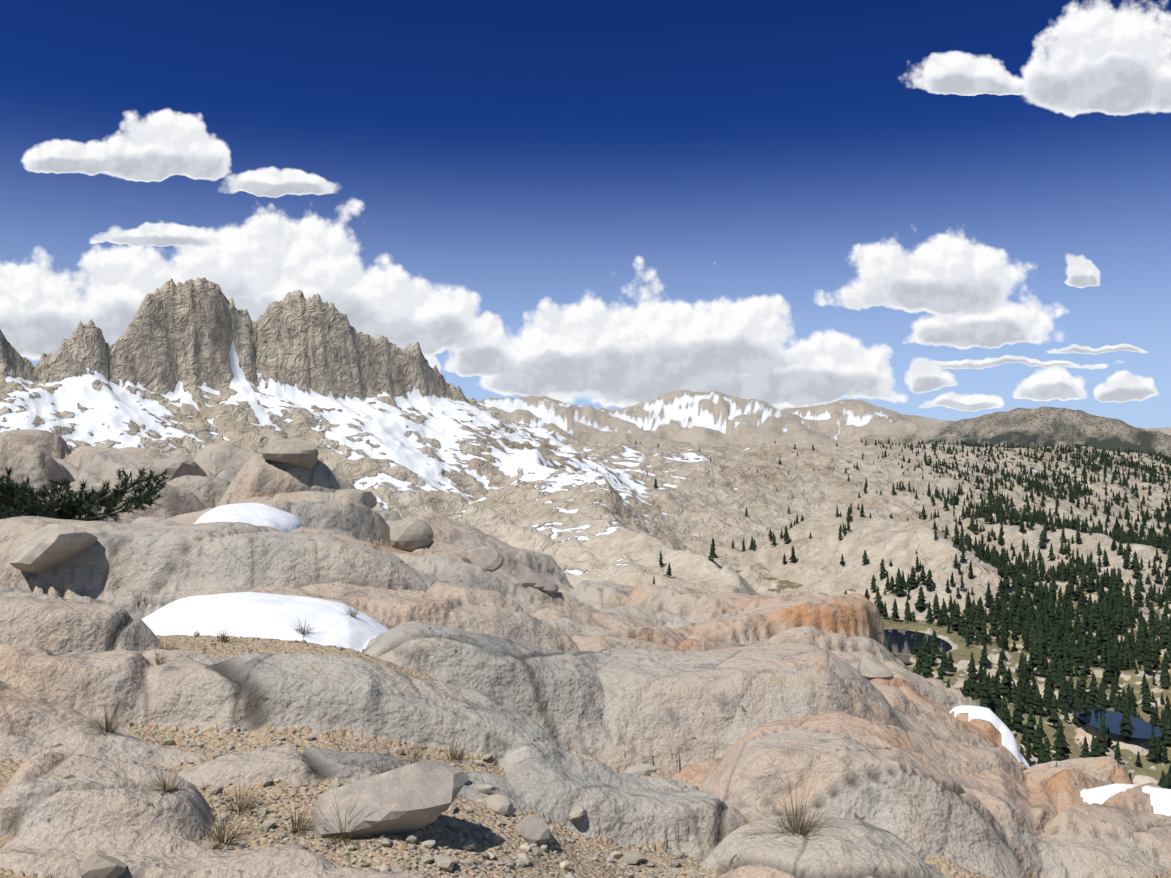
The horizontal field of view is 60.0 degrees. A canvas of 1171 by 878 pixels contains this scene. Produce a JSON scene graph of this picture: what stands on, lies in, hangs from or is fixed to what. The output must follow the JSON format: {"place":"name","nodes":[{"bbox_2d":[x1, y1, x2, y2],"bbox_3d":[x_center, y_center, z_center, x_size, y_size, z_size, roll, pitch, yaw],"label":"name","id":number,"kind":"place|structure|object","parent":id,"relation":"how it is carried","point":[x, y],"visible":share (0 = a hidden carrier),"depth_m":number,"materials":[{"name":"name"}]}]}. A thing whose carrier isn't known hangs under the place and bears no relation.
{"place":"outdoors","nodes":[
{"label":"outdoors","id":0,"kind":"place"},
{"bbox_2d":[0,277,1170,877],"bbox_3d":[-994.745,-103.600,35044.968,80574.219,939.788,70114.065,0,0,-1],"label":"ground","id":1,"kind":"structure","parent":0,"point":[704,685],"depth_m":8.53,"materials":[{"name":"beige stone"}]},
{"bbox_2d":[0,465,169,521],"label":"dwarf pine","id":2,"kind":"object","parent":1,"relation":"on","point":[25,500],"visible":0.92,"depth_m":9.84,"materials":[{"name":"green plant"}]},
{"bbox_2d":[72,603,875,847],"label":"grass tufts","id":3,"kind":"object","parent":1,"relation":"on","point":[223,638],"visible":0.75,"depth_m":4.23,"materials":[{"name":"beige plant"}]},
{"bbox_2d":[9,438,996,877],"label":"loose stones","id":4,"kind":"object","parent":1,"relation":"on","point":[409,798],"visible":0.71,"depth_m":3.99,"materials":[{"name":"beige stone"}]},
{"bbox_2d":[635,438,1170,788],"bbox_3d":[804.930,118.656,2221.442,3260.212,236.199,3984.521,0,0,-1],"label":"forest","id":5,"kind":"object","parent":1,"relation":"on","point":[1108,620],"visible":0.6,"depth_m":922.54,"materials":[{"name":"green plant"}]},
{"bbox_2d":[884,622,1161,738],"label":"lakes","id":6,"kind":"structure","parent":1,"relation":"in","point":[902,641],"depth_m":636.87,"materials":[{"name":"blue liquid"}]},
{"bbox_2d":[0,0,1170,411],"bbox_3d":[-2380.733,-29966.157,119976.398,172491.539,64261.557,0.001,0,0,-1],"label":"cloud","id":7,"kind":"structure","parent":0,"point":[1102,56],"depth_m":120155.52,"materials":[{"name":"white"}]},
{"bbox_2d":[0,0,1170,428],"label":"sky","id":8,"kind":"structure","parent":0,"point":[516,155],"materials":[{"name":"blue"}]}
]}

